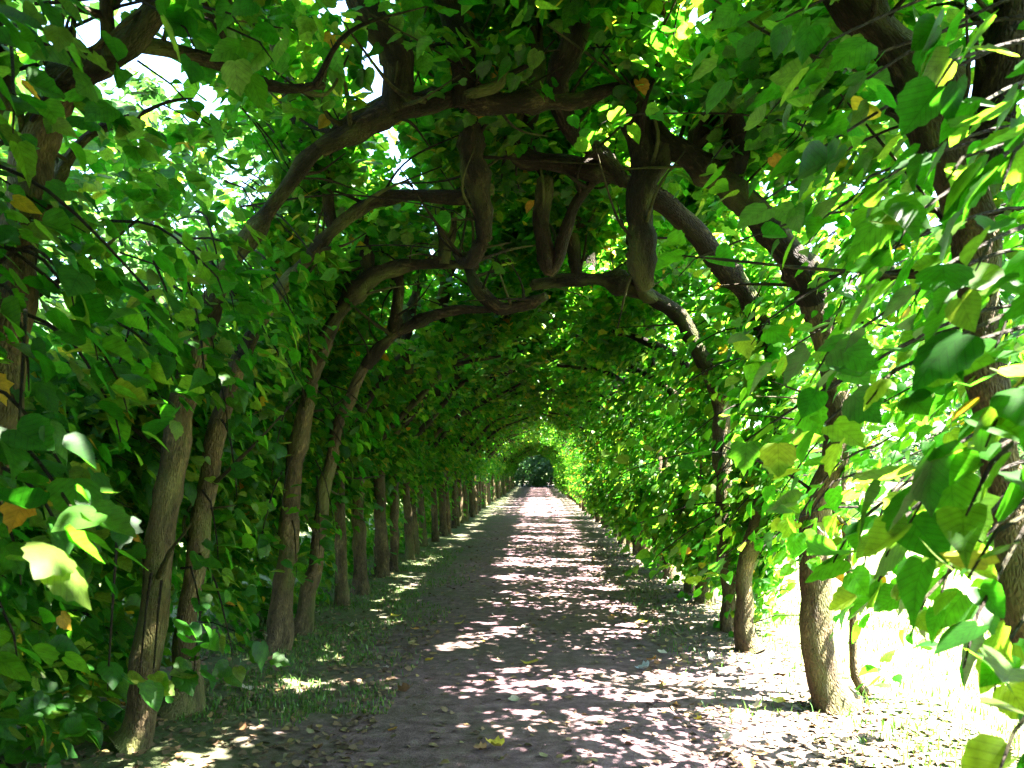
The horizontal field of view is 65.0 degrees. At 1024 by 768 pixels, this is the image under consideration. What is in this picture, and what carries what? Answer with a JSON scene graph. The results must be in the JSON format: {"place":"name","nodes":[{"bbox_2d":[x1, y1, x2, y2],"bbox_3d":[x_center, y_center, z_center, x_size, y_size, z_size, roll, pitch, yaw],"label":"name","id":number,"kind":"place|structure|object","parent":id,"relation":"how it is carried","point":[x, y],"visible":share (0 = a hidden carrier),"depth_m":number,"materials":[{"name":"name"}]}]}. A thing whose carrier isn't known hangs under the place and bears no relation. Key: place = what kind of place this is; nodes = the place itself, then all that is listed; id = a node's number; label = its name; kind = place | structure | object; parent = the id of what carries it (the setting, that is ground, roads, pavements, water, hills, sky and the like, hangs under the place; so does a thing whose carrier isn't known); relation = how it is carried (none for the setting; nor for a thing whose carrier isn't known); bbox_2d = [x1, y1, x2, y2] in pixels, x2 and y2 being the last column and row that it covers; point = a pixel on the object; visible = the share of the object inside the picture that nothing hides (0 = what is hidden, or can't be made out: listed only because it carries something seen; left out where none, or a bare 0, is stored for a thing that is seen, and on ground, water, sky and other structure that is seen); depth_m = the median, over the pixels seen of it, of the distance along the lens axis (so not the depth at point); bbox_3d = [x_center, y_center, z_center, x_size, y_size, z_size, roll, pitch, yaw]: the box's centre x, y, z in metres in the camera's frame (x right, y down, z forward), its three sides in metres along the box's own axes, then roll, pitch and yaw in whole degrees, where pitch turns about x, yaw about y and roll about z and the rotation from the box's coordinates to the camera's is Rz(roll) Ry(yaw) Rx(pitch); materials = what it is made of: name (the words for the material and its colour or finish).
{"place":"outdoors","nodes":[
{"label":"outdoors","id":0,"kind":"place"},
{"bbox_2d":[0,481,1023,767],"bbox_3d":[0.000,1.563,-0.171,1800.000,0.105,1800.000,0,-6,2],"label":"ground","id":1,"kind":"structure","parent":0,"point":[480,527],"depth_m":6.25,"materials":[{"name":"green plant"}]},
{"bbox_2d":[0,0,98,140],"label":"linden tree","id":2,"kind":"object","parent":1,"relation":"on","point":[58,35],"visible":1,"depth_m":2.25,"materials":[{"name":"green plant"}]},
{"bbox_2d":[0,0,118,258],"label":"woodland tree","id":3,"kind":"object","parent":1,"relation":"on","point":[95,5],"visible":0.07,"depth_m":11.31,"materials":[{"name":"green plant"}]},
{"bbox_2d":[12,1,122,349],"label":"woodland tree","id":4,"kind":"object","parent":1,"relation":"on","point":[40,308],"visible":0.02,"depth_m":15.39,"materials":[{"name":"green plant"}]},
{"bbox_2d":[42,227,105,331],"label":"woodland tree","id":5,"kind":"object","parent":1,"relation":"on","point":[94,263],"depth_m":30.77,"materials":[{"name":"green plant"}]},
{"bbox_2d":[35,210,131,358],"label":"woodland tree","id":6,"kind":"object","parent":1,"relation":"on","point":[55,300],"visible":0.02,"depth_m":19.57,"materials":[{"name":"green plant"}]},
{"bbox_2d":[77,230,154,357],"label":"woodland tree","id":7,"kind":"object","parent":1,"relation":"on","point":[136,247],"visible":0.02,"depth_m":33.63,"materials":[{"name":"green plant"}]},
{"bbox_2d":[45,61,262,355],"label":"woodland tree","id":8,"kind":"object","parent":1,"relation":"on","point":[146,84],"visible":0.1,"depth_m":20.61,"materials":[{"name":"green plant"}]},
{"bbox_2d":[0,0,518,764],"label":"linden tree","id":9,"kind":"object","parent":1,"relation":"on","point":[34,196],"visible":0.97,"depth_m":3.12,"materials":[{"name":"green plant"}]},
{"bbox_2d":[211,99,399,310],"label":"woodland tree","id":10,"kind":"object","parent":1,"relation":"on","point":[249,190],"visible":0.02,"depth_m":26.43,"materials":[{"name":"green plant"}]},
{"bbox_2d":[18,0,597,720],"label":"linden tree","id":11,"kind":"object","parent":1,"relation":"on","point":[216,428],"visible":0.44,"depth_m":5.66,"materials":[{"name":"green plant"}]},
{"bbox_2d":[81,0,584,653],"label":"linden tree","id":12,"kind":"object","parent":1,"relation":"on","point":[257,488],"visible":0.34,"depth_m":7.14,"materials":[{"name":"green plant"}]},
{"bbox_2d":[0,0,676,767],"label":"linden tree","id":13,"kind":"object","parent":1,"relation":"on","point":[140,684],"visible":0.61,"depth_m":4.73,"materials":[{"name":"green plant"}]},
{"bbox_2d":[171,67,577,635],"bbox_3d":[-1.406,-0.742,8.004,4.408,6.702,2.952,0,-6,2],"label":"linden tree","id":14,"kind":"object","parent":1,"relation":"on","point":[357,321],"visible":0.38,"depth_m":8.14,"materials":[{"name":"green plant"}]},
{"bbox_2d":[213,152,605,615],"bbox_3d":[-1.267,-0.248,9.844,4.778,6.638,2.345,0,-6,2],"label":"linden tree","id":15,"kind":"object","parent":1,"relation":"on","point":[475,326],"visible":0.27,"depth_m":9.46,"materials":[{"name":"green plant"}]},
{"bbox_2d":[257,182,582,604],"bbox_3d":[-1.279,-0.180,10.718,4.514,6.281,2.472,0,-6,2],"label":"linden tree","id":16,"kind":"object","parent":1,"relation":"on","point":[358,555],"visible":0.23,"depth_m":10.38,"materials":[{"name":"green plant"}]},
{"bbox_2d":[307,217,574,577],"bbox_3d":[-1.215,-0.088,12.460,4.636,6.359,2.394,0,-6,2],"label":"linden tree","id":17,"kind":"object","parent":1,"relation":"on","point":[379,568],"visible":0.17,"depth_m":12.17,"materials":[{"name":"green plant"}]},
{"bbox_2d":[332,266,581,571],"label":"linden tree","id":18,"kind":"object","parent":1,"relation":"on","point":[394,531],"visible":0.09,"depth_m":12.89,"materials":[{"name":"green plant"}]},
{"bbox_2d":[353,285,561,554],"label":"linden tree","id":19,"kind":"object","parent":1,"relation":"on","point":[415,515],"visible":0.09,"depth_m":15.60,"materials":[{"name":"green plant"}]},
{"bbox_2d":[367,377,557,546],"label":"linden tree","id":20,"kind":"object","parent":1,"relation":"on","point":[423,537],"visible":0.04,"depth_m":17.06,"materials":[{"name":"green plant"}]},
{"bbox_2d":[368,375,559,541],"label":"linden tree","id":21,"kind":"object","parent":1,"relation":"on","point":[512,399],"visible":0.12,"depth_m":18.11,"materials":[{"name":"green plant"}]},
{"bbox_2d":[398,393,530,537],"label":"linden tree","id":22,"kind":"object","parent":1,"relation":"on","point":[442,507],"visible":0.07,"depth_m":19.80,"materials":[{"name":"green plant"}]},
{"bbox_2d":[352,270,577,559],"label":"linden tree","id":23,"kind":"object","parent":1,"relation":"on","point":[407,545],"visible":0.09,"depth_m":14.70,"materials":[{"name":"green plant"}]},
{"bbox_2d":[399,396,544,533],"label":"linden tree","id":24,"kind":"object","parent":1,"relation":"on","point":[448,521],"visible":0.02,"depth_m":20.49,"materials":[{"name":"green plant"}]},
{"bbox_2d":[428,413,550,513],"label":"linden tree","id":25,"kind":"object","parent":1,"relation":"on","point":[519,424],"visible":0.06,"depth_m":27.47,"materials":[{"name":"green plant"}]},
{"bbox_2d":[428,402,551,525],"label":"linden tree","id":26,"kind":"object","parent":1,"relation":"on","point":[497,423],"visible":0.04,"depth_m":23.43,"materials":[{"name":"green plant"}]},
{"bbox_2d":[427,403,555,521],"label":"linden tree","id":27,"kind":"object","parent":1,"relation":"on","point":[463,479],"visible":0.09,"depth_m":25.70,"materials":[{"name":"green plant"}]},
{"bbox_2d":[431,408,553,522],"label":"linden tree","id":28,"kind":"object","parent":1,"relation":"on","point":[461,517],"visible":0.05,"depth_m":24.88,"materials":[{"name":"green plant"}]},
{"bbox_2d":[430,401,561,527],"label":"linden tree","id":29,"kind":"object","parent":1,"relation":"on","point":[453,491],"visible":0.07,"depth_m":22.40,"materials":[{"name":"green plant"}]},
{"bbox_2d":[467,417,535,516],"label":"linden tree","id":30,"kind":"object","parent":1,"relation":"on","point":[471,484],"visible":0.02,"depth_m":28.03,"materials":[{"name":"green plant"}]},
{"bbox_2d":[467,420,541,514],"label":"linden tree","id":31,"kind":"object","parent":1,"relation":"on","point":[475,501],"visible":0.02,"depth_m":29.83,"materials":[{"name":"green plant"}]},
{"bbox_2d":[468,421,541,512],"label":"linden tree","id":32,"kind":"object","parent":1,"relation":"on","point":[486,465],"visible":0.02,"depth_m":30.92,"materials":[{"name":"green plant"}]},
{"bbox_2d":[467,423,553,510],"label":"linden tree","id":33,"kind":"object","parent":1,"relation":"on","point":[537,428],"visible":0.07,"depth_m":32.47,"materials":[{"name":"green plant"}]},
{"bbox_2d":[1,530,1020,767],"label":"leaf litter","id":34,"kind":"object","parent":1,"relation":"on","point":[733,754],"visible":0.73,"depth_m":5.28,"materials":[{"name":"brown plant"}]},
{"bbox_2d":[502,449,520,494],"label":"linden tree","id":35,"kind":"object","parent":1,"relation":"on","point":[503,491],"visible":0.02,"depth_m":55.42,"materials":[{"name":"green plant"}]},
{"bbox_2d":[481,427,548,507],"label":"linden tree","id":36,"kind":"object","parent":1,"relation":"on","point":[483,505],"visible":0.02,"depth_m":34.95,"materials":[{"name":"green plant"}]},
{"bbox_2d":[484,431,545,505],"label":"linden tree","id":37,"kind":"object","parent":1,"relation":"on","point":[505,446],"visible":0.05,"depth_m":37.56,"materials":[{"name":"green plant"}]},
{"bbox_2d":[490,438,541,499],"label":"linden tree","id":38,"kind":"object","parent":1,"relation":"on","point":[503,462],"visible":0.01,"depth_m":45.18,"materials":[{"name":"green plant"}]},
{"bbox_2d":[486,430,547,504],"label":"linden tree","id":39,"kind":"object","parent":1,"relation":"on","point":[494,461],"visible":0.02,"depth_m":38.31,"materials":[{"name":"green plant"}]},
{"bbox_2d":[488,434,545,503],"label":"linden tree","id":40,"kind":"object","parent":1,"relation":"on","point":[528,437],"visible":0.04,"depth_m":40.11,"materials":[{"name":"green plant"}]},
{"bbox_2d":[490,435,544,501],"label":"linden tree","id":41,"kind":"object","parent":1,"relation":"on","point":[498,462],"visible":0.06,"depth_m":42.66,"materials":[{"name":"green plant"}]},
{"bbox_2d":[495,441,539,498],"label":"linden tree","id":42,"kind":"object","parent":1,"relation":"on","point":[497,490],"depth_m":47.38,"materials":[{"name":"green plant"}]},
{"bbox_2d":[490,436,544,500],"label":"linden tree","id":43,"kind":"object","parent":1,"relation":"on","point":[509,454],"visible":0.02,"depth_m":43.61,"materials":[{"name":"green plant"}]},
{"bbox_2d":[495,435,543,498],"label":"linden tree","id":44,"kind":"object","parent":1,"relation":"on","point":[522,444],"visible":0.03,"depth_m":45.96,"materials":[{"name":"green plant"}]},
{"bbox_2d":[498,439,541,497],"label":"linden tree","id":45,"kind":"object","parent":1,"relation":"on","point":[513,457],"visible":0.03,"depth_m":48.58,"materials":[{"name":"green plant"}]},
{"bbox_2d":[501,444,539,494],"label":"linden tree","id":46,"kind":"object","parent":1,"relation":"on","point":[527,447],"visible":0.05,"depth_m":56.18,"materials":[{"name":"green plant"}]},
{"bbox_2d":[514,457,552,486],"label":"woodland bush","id":47,"kind":"object","parent":1,"relation":"on","point":[536,478],"visible":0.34,"depth_m":84.97,"materials":[{"name":"green plant"}]},
{"bbox_2d":[515,456,553,486],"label":"woodland bush","id":48,"kind":"object","parent":1,"relation":"on","point":[531,460],"visible":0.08,"depth_m":87.15,"materials":[{"name":"green plant"}]},
{"bbox_2d":[516,457,553,486],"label":"woodland bush","id":49,"kind":"object","parent":1,"relation":"on","point":[546,463],"visible":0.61,"depth_m":84.28,"materials":[{"name":"green plant"}]},
{"bbox_2d":[530,454,553,486],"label":"woodland bush","id":50,"kind":"object","parent":1,"relation":"on","point":[551,468],"visible":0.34,"depth_m":85.38,"materials":[{"name":"green plant"}]},
{"bbox_2d":[532,446,566,495],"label":"linden tree","id":51,"kind":"object","parent":1,"relation":"on","point":[563,474],"visible":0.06,"depth_m":53.53,"materials":[{"name":"green plant"}]},
{"bbox_2d":[534,440,570,498],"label":"linden tree","id":52,"kind":"object","parent":1,"relation":"on","point":[545,443],"visible":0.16,"depth_m":47.52,"materials":[{"name":"green plant"}]},
{"bbox_2d":[528,425,578,500],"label":"linden tree","id":53,"kind":"object","parent":1,"relation":"on","point":[549,433],"visible":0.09,"depth_m":35.63,"materials":[{"name":"green plant"}]},
{"bbox_2d":[540,443,566,495],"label":"linden tree","id":54,"kind":"object","parent":1,"relation":"on","point":[550,448],"visible":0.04,"depth_m":50.34,"materials":[{"name":"green plant"}]},
{"bbox_2d":[540,441,569,497],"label":"linden tree","id":55,"kind":"object","parent":1,"relation":"on","point":[566,477],"visible":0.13,"depth_m":48.66,"materials":[{"name":"green plant"}]},
{"bbox_2d":[535,437,574,494],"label":"linden tree","id":56,"kind":"object","parent":1,"relation":"on","point":[556,440],"visible":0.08,"depth_m":43.25,"materials":[{"name":"green plant"}]},
{"bbox_2d":[534,433,577,504],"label":"linden tree","id":57,"kind":"object","parent":1,"relation":"on","point":[565,443],"visible":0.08,"depth_m":38.91,"materials":[{"name":"green plant"}]},
{"bbox_2d":[531,426,581,508],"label":"linden tree","id":58,"kind":"object","parent":1,"relation":"on","point":[580,504],"visible":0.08,"depth_m":35.19,"materials":[{"name":"green plant"}]},
{"bbox_2d":[540,437,574,500],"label":"linden tree","id":59,"kind":"object","parent":1,"relation":"on","point":[565,461],"visible":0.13,"depth_m":43.92,"materials":[{"name":"green plant"}]},
{"bbox_2d":[528,416,591,516],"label":"linden tree","id":60,"kind":"object","parent":1,"relation":"on","point":[559,429],"visible":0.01,"depth_m":28.28,"materials":[{"name":"green plant"}]},
{"bbox_2d":[532,419,589,513],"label":"linden tree","id":61,"kind":"object","parent":1,"relation":"on","point":[551,427],"visible":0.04,"depth_m":30.29,"materials":[{"name":"green plant"}]},
{"bbox_2d":[528,409,594,518],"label":"linden tree","id":62,"kind":"object","parent":1,"relation":"on","point":[587,481],"visible":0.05,"depth_m":27.45,"materials":[{"name":"green plant"}]},
{"bbox_2d":[524,408,601,521],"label":"linden tree","id":63,"kind":"object","parent":1,"relation":"on","point":[591,498],"visible":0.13,"depth_m":25.65,"materials":[{"name":"green plant"}]},
{"bbox_2d":[547,431,578,505],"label":"linden tree","id":64,"kind":"object","parent":1,"relation":"on","point":[573,469],"visible":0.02,"depth_m":37.77,"materials":[{"name":"green plant"}]},
{"bbox_2d":[541,424,586,510],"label":"linden tree","id":65,"kind":"object","parent":1,"relation":"on","point":[579,476],"visible":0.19,"depth_m":32.40,"materials":[{"name":"green plant"}]},
{"bbox_2d":[526,407,602,523],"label":"linden tree","id":66,"kind":"object","parent":1,"relation":"on","point":[575,423],"visible":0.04,"depth_m":25.02,"materials":[{"name":"green plant"}]},
{"bbox_2d":[546,424,582,509],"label":"linden tree","id":67,"kind":"object","parent":1,"relation":"on","point":[580,468],"visible":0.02,"depth_m":33.64,"materials":[{"name":"green plant"}]},
{"bbox_2d":[553,437,575,502],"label":"linden tree","id":68,"kind":"object","parent":1,"relation":"on","point":[570,470],"visible":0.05,"depth_m":41.42,"materials":[{"name":"green plant"}]},
{"bbox_2d":[521,393,612,532],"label":"linden tree","id":69,"kind":"object","parent":1,"relation":"on","point":[572,420],"visible":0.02,"depth_m":20.87,"materials":[{"name":"green plant"}]},
{"bbox_2d":[533,398,611,529],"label":"linden tree","id":70,"kind":"object","parent":1,"relation":"on","point":[601,498],"visible":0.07,"depth_m":22.05,"materials":[{"name":"green plant"}]},
{"bbox_2d":[522,378,624,543],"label":"linden tree","id":71,"kind":"object","parent":1,"relation":"on","point":[599,427],"visible":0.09,"depth_m":18.17,"materials":[{"name":"green plant"}]},
{"bbox_2d":[515,375,632,546],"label":"linden tree","id":72,"kind":"object","parent":1,"relation":"on","point":[570,397],"visible":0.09,"depth_m":17.21,"materials":[{"name":"green plant"}]},
{"bbox_2d":[550,402,606,527],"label":"linden tree","id":73,"kind":"object","parent":1,"relation":"on","point":[595,468],"visible":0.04,"depth_m":23.04,"materials":[{"name":"green plant"}]},
{"bbox_2d":[538,391,619,537],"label":"linden tree","id":74,"kind":"object","parent":1,"relation":"on","point":[609,516],"visible":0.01,"depth_m":20.13,"materials":[{"name":"green plant"}]},
{"bbox_2d":[570,437,588,513],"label":"linden tree","id":75,"kind":"object","parent":1,"relation":"on","point":[584,490],"visible":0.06,"depth_m":31.15,"materials":[{"name":"green plant"}]},
{"bbox_2d":[525,323,674,555],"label":"linden tree","id":76,"kind":"object","parent":1,"relation":"on","point":[634,545],"visible":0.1,"depth_m":15.52,"materials":[{"name":"green plant"}]},
{"bbox_2d":[532,262,672,559],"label":"linden tree","id":77,"kind":"object","parent":1,"relation":"on","point":[582,382],"visible":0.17,"depth_m":14.72,"materials":[{"name":"green plant"}]},
{"bbox_2d":[530,249,697,578],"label":"linden tree","id":78,"kind":"object","parent":1,"relation":"on","point":[660,535],"visible":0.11,"depth_m":12.23,"materials":[{"name":"green plant"}]},
{"bbox_2d":[510,223,724,600],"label":"linden tree","id":79,"kind":"object","parent":1,"relation":"on","point":[627,342],"visible":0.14,"depth_m":10.87,"materials":[{"name":"green plant"}]},
{"bbox_2d":[488,159,753,604],"bbox_3d":[1.452,-0.389,10.086,3.550,6.372,2.498,0,-6,2],"label":"linden tree","id":80,"kind":"object","parent":1,"relation":"on","point":[639,312],"visible":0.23,"depth_m":9.63,"materials":[{"name":"green plant"}]},
{"bbox_2d":[548,268,693,570],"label":"linden tree","id":81,"kind":"object","parent":1,"relation":"on","point":[644,471],"visible":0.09,"depth_m":13.22,"materials":[{"name":"green plant"}]},
{"bbox_2d":[495,92,813,636],"bbox_3d":[1.427,-0.541,8.430,3.374,6.370,2.547,0,-6,2],"label":"linden tree","id":82,"kind":"object","parent":1,"relation":"on","point":[664,301],"visible":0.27,"depth_m":8.20,"materials":[{"name":"green plant"}]},
{"bbox_2d":[489,3,873,653],"bbox_3d":[1.397,-0.728,6.706,3.541,6.354,3.486,0,-6,2],"label":"linden tree","id":83,"kind":"object","parent":1,"relation":"on","point":[589,195],"visible":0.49,"depth_m":6.71,"materials":[{"name":"green plant"}]},
{"bbox_2d":[494,21,904,694],"bbox_3d":[1.483,-0.364,6.188,3.390,5.317,1.054,-1,-6,9],"label":"linden tree","id":84,"kind":"object","parent":1,"relation":"on","point":[698,195],"visible":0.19,"depth_m":5.89,"materials":[{"name":"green plant"}]},
{"bbox_2d":[721,731,733,740],"bbox_3d":[1.271,2.095,4.778,0.091,0.049,0.100,-3,-16,-21],"label":"fallen leaf","id":85,"kind":"object","parent":1,"relation":"on","point":[727,736],"visible":1,"depth_m":4.80,"materials":[{"name":"beige plant"}]},
{"bbox_2d":[740,758,755,767],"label":"fallen leaf","id":86,"kind":"object","parent":1,"relation":"on","point":[750,763],"visible":1,"depth_m":4.33,"materials":[{"name":"yellow plant"}]},
{"bbox_2d":[477,0,1023,714],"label":"linden tree","id":87,"kind":"object","parent":1,"relation":"on","point":[651,100],"visible":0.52,"depth_m":5.22,"materials":[{"name":"green plant"}]},
{"bbox_2d":[750,698,761,707],"bbox_3d":[1.650,2.180,5.467,0.093,0.051,0.103,-10,6,31],"label":"fallen leaf","id":88,"kind":"object","parent":1,"relation":"on","point":[755,704],"visible":0.97,"depth_m":5.48,"materials":[{"name":"beige plant"}]},
{"bbox_2d":[514,423,1021,481],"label":"distant wood","id":89,"kind":"object","parent":1,"relation":"on","point":[894,479],"depth_m":122.96,"materials":[{"name":"green plant"}]},
{"bbox_2d":[766,359,881,477],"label":"woodland tree","id":90,"kind":"object","parent":1,"relation":"on","point":[815,472],"depth_m":49.62,"materials":[{"name":"green plant"}]},
{"bbox_2d":[626,0,1023,767],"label":"linden tree","id":91,"kind":"object","parent":1,"relation":"on","point":[916,80],"visible":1,"depth_m":2.44,"materials":[{"name":"green plant"}]},
{"bbox_2d":[757,315,911,499],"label":"woodland tree","id":92,"kind":"object","parent":1,"relation":"on","point":[870,455],"visible":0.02,"depth_m":38.20,"materials":[{"name":"green plant"}]},
{"bbox_2d":[876,336,977,474],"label":"woodland tree","id":93,"kind":"object","parent":1,"relation":"on","point":[903,451],"visible":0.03,"depth_m":56.79,"materials":[{"name":"green plant"}]},
{"bbox_2d":[880,233,1022,477],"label":"woodland tree","id":94,"kind":"object","parent":1,"relation":"on","point":[948,413],"visible":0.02,"depth_m":32.40,"materials":[{"name":"green plant"}]},
{"bbox_2d":[894,184,1023,493],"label":"woodland tree","id":95,"kind":"object","parent":1,"relation":"on","point":[1010,299],"visible":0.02,"depth_m":24.15,"materials":[{"name":"green plant"}]},
{"bbox_2d":[324,485,705,767],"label":"path","id":96,"kind":"structure","parent":0,"point":[607,745],"depth_m":6.17,"materials":[{"name":"grey soil"}]},
{"bbox_2d":[397,683,412,690],"bbox_3d":[-0.800,2.231,5.902,0.138,0.066,0.134,-23,-30,26],"label":"fallen leaf","id":97,"kind":"object","parent":96,"relation":"on","point":[405,687],"visible":0.97,"depth_m":5.87,"materials":[{"name":"brown plant"}]},
{"bbox_2d":[474,741,486,749],"bbox_3d":[-0.171,2.053,4.551,0.077,0.039,0.076,-6,-8,42],"label":"fallen leaf","id":98,"kind":"object","parent":96,"relation":"on","point":[481,746],"visible":1,"depth_m":4.57,"materials":[{"name":"plant"}]},
{"bbox_2d":[486,736,504,745],"bbox_3d":[-0.088,2.052,4.608,0.102,0.045,0.103,3,-7,-25],"label":"fallen leaf","id":99,"kind":"object","parent":96,"relation":"on","point":[497,741],"visible":1,"depth_m":4.62,"materials":[{"name":"yellow plant"}]},
{"bbox_2d":[32,0,1023,447],"label":"sky","id":100,"kind":"structure","parent":0,"point":[167,67],"materials":[{"name":"white"}]},
{"bbox_2d":[595,544,1023,767],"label":"grass","id":101,"kind":"structure","parent":0,"point":[905,628],"depth_m":5.95,"materials":[{"name":"green plant"}]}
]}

